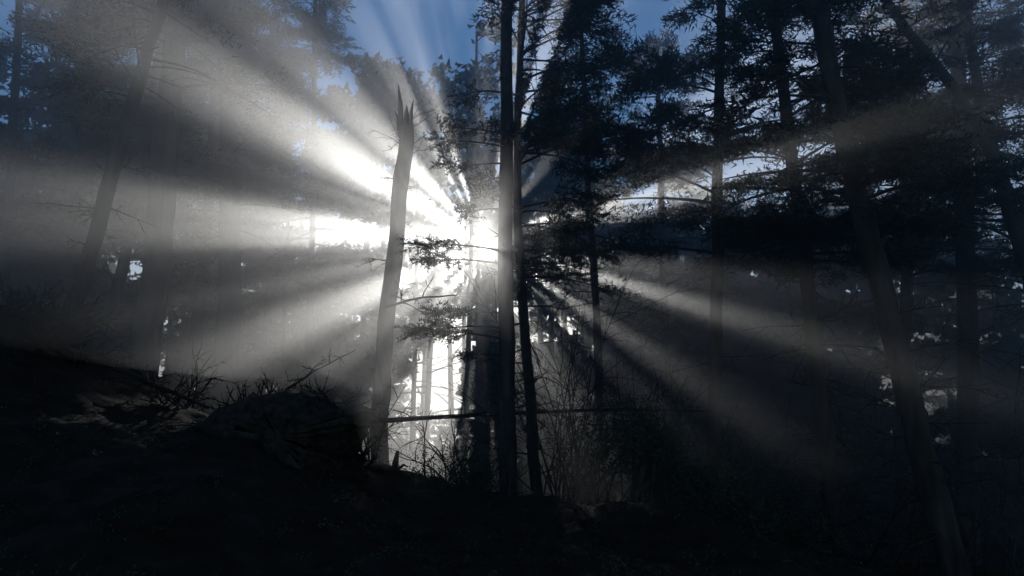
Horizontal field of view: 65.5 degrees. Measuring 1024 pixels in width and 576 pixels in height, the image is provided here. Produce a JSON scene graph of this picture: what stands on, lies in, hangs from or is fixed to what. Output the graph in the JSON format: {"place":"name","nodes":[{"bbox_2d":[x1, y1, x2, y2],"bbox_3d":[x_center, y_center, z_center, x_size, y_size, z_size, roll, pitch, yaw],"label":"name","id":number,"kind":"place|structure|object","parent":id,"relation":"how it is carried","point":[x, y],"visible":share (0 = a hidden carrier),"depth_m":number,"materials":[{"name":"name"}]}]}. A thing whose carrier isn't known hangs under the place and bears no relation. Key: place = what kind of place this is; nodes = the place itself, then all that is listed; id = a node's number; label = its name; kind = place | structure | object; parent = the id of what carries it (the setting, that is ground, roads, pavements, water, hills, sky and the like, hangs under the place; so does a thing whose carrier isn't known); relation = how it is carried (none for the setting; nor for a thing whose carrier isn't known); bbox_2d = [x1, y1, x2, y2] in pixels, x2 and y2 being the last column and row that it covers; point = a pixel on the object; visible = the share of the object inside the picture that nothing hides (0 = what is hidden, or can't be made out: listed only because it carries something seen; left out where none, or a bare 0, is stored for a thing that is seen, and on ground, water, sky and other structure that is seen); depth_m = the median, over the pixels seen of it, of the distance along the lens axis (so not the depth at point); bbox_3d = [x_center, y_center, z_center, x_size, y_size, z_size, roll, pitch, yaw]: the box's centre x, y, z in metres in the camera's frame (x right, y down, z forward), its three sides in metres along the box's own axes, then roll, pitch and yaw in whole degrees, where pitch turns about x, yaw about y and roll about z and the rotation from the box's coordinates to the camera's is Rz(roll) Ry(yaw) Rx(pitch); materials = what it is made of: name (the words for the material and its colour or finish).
{"place":"outdoors","nodes":[
{"label":"outdoors","id":0,"kind":"place"},
{"bbox_2d":[0,298,1023,575],"bbox_3d":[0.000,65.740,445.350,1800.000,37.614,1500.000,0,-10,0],"label":"ground","id":1,"kind":"structure","parent":0,"point":[48,529],"depth_m":6.63,"materials":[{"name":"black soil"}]},
{"bbox_2d":[0,270,83,316],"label":"bare shrub","id":2,"kind":"object","parent":1,"relation":"on","point":[15,293],"visible":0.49,"depth_m":9.22,"materials":[{"name":"brown plant"}]},
{"bbox_2d":[0,279,122,351],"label":"brush pile","id":3,"kind":"object","parent":1,"relation":"on","point":[73,328],"visible":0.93,"depth_m":8.87,"materials":[{"name":"brown wood"}]},
{"bbox_2d":[0,0,135,305],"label":"pine tree","id":4,"kind":"object","parent":1,"relation":"on","point":[11,156],"visible":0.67,"depth_m":20.34,"materials":[{"name":"green plant"}]},
{"bbox_2d":[0,2,143,312],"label":"pine tree","id":5,"kind":"object","parent":1,"relation":"on","point":[79,149],"visible":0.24,"depth_m":24.85,"materials":[{"name":"green plant"}]},
{"bbox_2d":[59,331,130,371],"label":"bare shrub","id":6,"kind":"object","parent":1,"relation":"on","point":[81,360],"visible":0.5,"depth_m":9.33,"materials":[{"name":"brown plant"}]},
{"bbox_2d":[9,0,249,351],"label":"pine tree","id":7,"kind":"object","parent":1,"relation":"on","point":[136,189],"visible":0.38,"depth_m":22.30,"materials":[{"name":"green plant"}]},
{"bbox_2d":[61,340,209,408],"bbox_3d":[-4.190,0.929,8.844,1.622,0.818,0.496,0,-10,0],"label":"fallen log","id":8,"kind":"object","parent":1,"relation":"on","point":[97,359],"visible":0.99,"depth_m":8.84,"materials":[{"name":"brown wood"}]},
{"bbox_2d":[30,0,241,320],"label":"pine tree","id":9,"kind":"object","parent":1,"relation":"on","point":[86,264],"visible":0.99,"depth_m":11.08,"materials":[{"name":"green plant"}]},
{"bbox_2d":[8,0,302,381],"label":"pine tree","id":10,"kind":"object","parent":1,"relation":"on","point":[164,140],"visible":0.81,"depth_m":16.49,"materials":[{"name":"green plant"}]},
{"bbox_2d":[112,339,243,408],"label":"bare shrub","id":11,"kind":"object","parent":1,"relation":"on","point":[192,395],"visible":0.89,"depth_m":9.13,"materials":[{"name":"brown plant"}]},
{"bbox_2d":[89,0,288,402],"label":"pine tree","id":12,"kind":"object","parent":1,"relation":"on","point":[197,320],"visible":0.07,"depth_m":26.58,"materials":[{"name":"green plant"}]},
{"bbox_2d":[118,0,337,412],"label":"pine tree","id":13,"kind":"object","parent":1,"relation":"on","point":[228,323],"visible":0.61,"depth_m":23.40,"materials":[{"name":"green plant"}]},
{"bbox_2d":[194,369,386,469],"bbox_3d":[-2.416,1.677,8.632,2.109,1.642,1.643,0,-10,0],"label":"uprooted stump","id":14,"kind":"object","parent":1,"relation":"on","point":[297,428],"visible":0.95,"depth_m":8.09,"materials":[{"name":"brown wood"}]},
{"bbox_2d":[284,349,355,389],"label":"fallen branch","id":15,"kind":"object","parent":14,"relation":"on","point":[305,377],"visible":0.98,"depth_m":8.88,"materials":[{"name":"brown wood"}]},
{"bbox_2d":[218,0,398,389],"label":"pine tree","id":16,"kind":"object","parent":1,"relation":"on","point":[317,30],"visible":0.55,"depth_m":30.03,"materials":[{"name":"green plant"}]},
{"bbox_2d":[321,366,424,465],"bbox_3d":[-1.692,1.544,9.307,1.448,1.337,1.496,0,-10,0],"label":"bare shrub","id":17,"kind":"object","parent":1,"relation":"on","point":[365,452],"visible":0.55,"depth_m":9.14,"materials":[{"name":"brown plant"}]},
{"bbox_2d":[349,84,439,463],"bbox_3d":[-1.765,-0.183,11.708,1.348,5.994,1.068,0,-10,0],"label":"broken tree snag","id":18,"kind":"object","parent":1,"relation":"on","point":[393,262],"visible":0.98,"depth_m":11.66,"materials":[{"name":"brown plant"}]},
{"bbox_2d":[392,450,407,471],"bbox_3d":[-1.240,1.974,8.796,0.195,0.356,0.091,0,-10,0],"label":"stump","id":19,"kind":"object","parent":1,"relation":"on","point":[396,467],"visible":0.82,"depth_m":8.78,"materials":[{"name":"brown wood"}]},
{"bbox_2d":[366,407,500,487],"bbox_3d":[-0.720,1.841,9.245,0.943,1.037,1.749,-9,-13,40],"label":"bare shrub","id":20,"kind":"object","parent":1,"relation":"on","point":[440,456],"visible":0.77,"depth_m":9.16,"materials":[{"name":"brown plant"}]},
{"bbox_2d":[404,445,463,489],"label":"leafy shrub","id":21,"kind":"object","parent":1,"relation":"on","point":[435,482],"visible":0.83,"depth_m":8.89,"materials":[{"name":"green plant"}]},
{"bbox_2d":[434,439,518,494],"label":"leafy shrub","id":22,"kind":"object","parent":1,"relation":"on","point":[479,476],"visible":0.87,"depth_m":9.03,"materials":[{"name":"green plant"}]},
{"bbox_2d":[470,283,497,489],"bbox_3d":[-0.856,3.765,23.836,0.861,7.886,1.193,0,-10,0],"label":"broken tree snag","id":23,"kind":"object","parent":1,"relation":"on","point":[482,344],"visible":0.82,"depth_m":23.75,"materials":[{"name":"brown plant"}]},
{"bbox_2d":[391,0,622,496],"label":"pine tree","id":24,"kind":"object","parent":1,"relation":"on","point":[506,324],"visible":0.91,"depth_m":10.20,"materials":[{"name":"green plant"}]},
{"bbox_2d":[385,273,456,319],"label":"fallen branch","id":25,"kind":"object","parent":24,"relation":"on","point":[401,301],"visible":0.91,"depth_m":10.13,"materials":[{"name":"brown wood"}]},
{"bbox_2d":[0,13,1023,548],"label":"distant pine forest","id":26,"kind":"object","parent":1,"relation":"on","point":[272,339],"visible":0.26,"depth_m":29.18,"materials":[{"name":"green plant"}]},
{"bbox_2d":[376,359,705,440],"bbox_3d":[0.490,1.515,10.289,4.530,1.249,1.580,4,-11,-20],"label":"fallen log","id":27,"kind":"object","parent":1,"relation":"on","point":[434,417],"visible":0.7,"depth_m":9.99,"materials":[{"name":"brown wood"}]},
{"bbox_2d":[428,0,669,495],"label":"pine tree","id":28,"kind":"object","parent":1,"relation":"on","point":[587,138],"visible":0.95,"depth_m":10.94,"materials":[{"name":"green plant"}]},
{"bbox_2d":[418,225,711,501],"bbox_3d":[0.781,0.967,10.755,3.828,3.936,3.198,7,-12,-35],"label":"bare shrub","id":29,"kind":"object","parent":1,"relation":"on","point":[555,415],"visible":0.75,"depth_m":10.34,"materials":[{"name":"brown plant"}]},
{"bbox_2d":[447,299,698,504],"bbox_3d":[0.742,1.573,9.879,1.948,3.122,4.730,-9,-14,42],"label":"bare shrub","id":30,"kind":"object","parent":1,"relation":"on","point":[572,435],"visible":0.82,"depth_m":9.55,"materials":[{"name":"brown plant"}]},
{"bbox_2d":[512,8,676,499],"bbox_3d":[1.456,-0.562,14.350,3.298,9.833,3.146,0,-10,0],"label":"pine tree","id":31,"kind":"object","parent":1,"relation":"on","point":[597,321],"visible":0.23,"depth_m":14.14,"materials":[{"name":"green plant"}]},
{"bbox_2d":[546,397,677,505],"bbox_3d":[1.154,1.935,9.461,1.525,1.416,1.393,0,-10,0],"label":"leafy shrub","id":32,"kind":"object","parent":1,"relation":"on","point":[600,447],"visible":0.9,"depth_m":9.34,"materials":[{"name":"green plant"}]},
{"bbox_2d":[563,343,729,503],"bbox_3d":[1.704,1.641,10.025,1.819,2.136,2.894,-4,-11,23],"label":"bare shrub","id":33,"kind":"object","parent":1,"relation":"on","point":[629,489],"visible":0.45,"depth_m":9.77,"materials":[{"name":"brown plant"}]},
{"bbox_2d":[597,373,718,507],"bbox_3d":[1.452,1.727,8.998,1.371,1.562,1.250,9,-13,-41],"label":"leafy shrub","id":34,"kind":"object","parent":1,"relation":"on","point":[650,438],"visible":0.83,"depth_m":8.93,"materials":[{"name":"green plant"}]},
{"bbox_2d":[560,28,764,501],"bbox_3d":[3.988,-0.113,20.780,5.771,14.076,5.243,0,-10,0],"label":"pine tree","id":35,"kind":"object","parent":1,"relation":"on","point":[656,43],"visible":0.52,"depth_m":20.18,"materials":[{"name":"green plant"}]},
{"bbox_2d":[657,461,792,532],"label":"leafy shrub","id":36,"kind":"object","parent":1,"relation":"on","point":[726,503],"visible":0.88,"depth_m":8.66,"materials":[{"name":"green plant"}]},
{"bbox_2d":[579,0,880,513],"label":"pine tree","id":37,"kind":"object","parent":1,"relation":"on","point":[690,120],"visible":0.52,"depth_m":12.12,"materials":[{"name":"green plant"}]},
{"bbox_2d":[738,478,845,546],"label":"leafy shrub","id":38,"kind":"object","parent":1,"relation":"on","point":[782,524],"visible":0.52,"depth_m":8.90,"materials":[{"name":"green plant"}]},
{"bbox_2d":[642,367,953,542],"bbox_3d":[3.549,2.191,10.662,3.811,2.290,2.735,-3,-11,18],"label":"bare shrub","id":39,"kind":"object","parent":1,"relation":"on","point":[790,488],"visible":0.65,"depth_m":10.14,"materials":[{"name":"brown plant"}]},
{"bbox_2d":[662,0,978,564],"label":"pine tree","id":40,"kind":"object","parent":1,"relation":"on","point":[734,228],"visible":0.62,"depth_m":10.03,"materials":[{"name":"green plant"}]},
{"bbox_2d":[689,0,1023,575],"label":"pine tree","id":41,"kind":"object","parent":1,"relation":"on","point":[927,473],"visible":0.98,"depth_m":8.44,"materials":[{"name":"green plant"}]},
{"bbox_2d":[761,0,1023,562],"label":"pine tree","id":42,"kind":"object","parent":1,"relation":"on","point":[856,307],"visible":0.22,"depth_m":16.74,"materials":[{"name":"green plant"}]},
{"bbox_2d":[798,0,1023,330],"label":"pine tree","id":43,"kind":"object","parent":1,"relation":"on","point":[1014,229],"visible":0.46,"depth_m":11.57,"materials":[{"name":"green plant"}]},
{"bbox_2d":[834,306,1023,575],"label":"bare shrub","id":44,"kind":"object","parent":1,"relation":"on","point":[1005,546],"visible":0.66,"depth_m":10.18,"materials":[{"name":"brown plant"}]},
{"bbox_2d":[835,0,1023,566],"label":"pine tree","id":45,"kind":"object","parent":1,"relation":"on","point":[968,327],"visible":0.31,"depth_m":14.93,"materials":[{"name":"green plant"}]},
{"bbox_2d":[849,0,1023,507],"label":"pine tree","id":46,"kind":"object","parent":1,"relation":"on","point":[1006,60],"visible":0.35,"depth_m":13.69,"materials":[{"name":"green plant"}]},
{"bbox_2d":[0,0,1023,335],"label":"sky","id":47,"kind":"structure","parent":0,"point":[420,31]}
]}

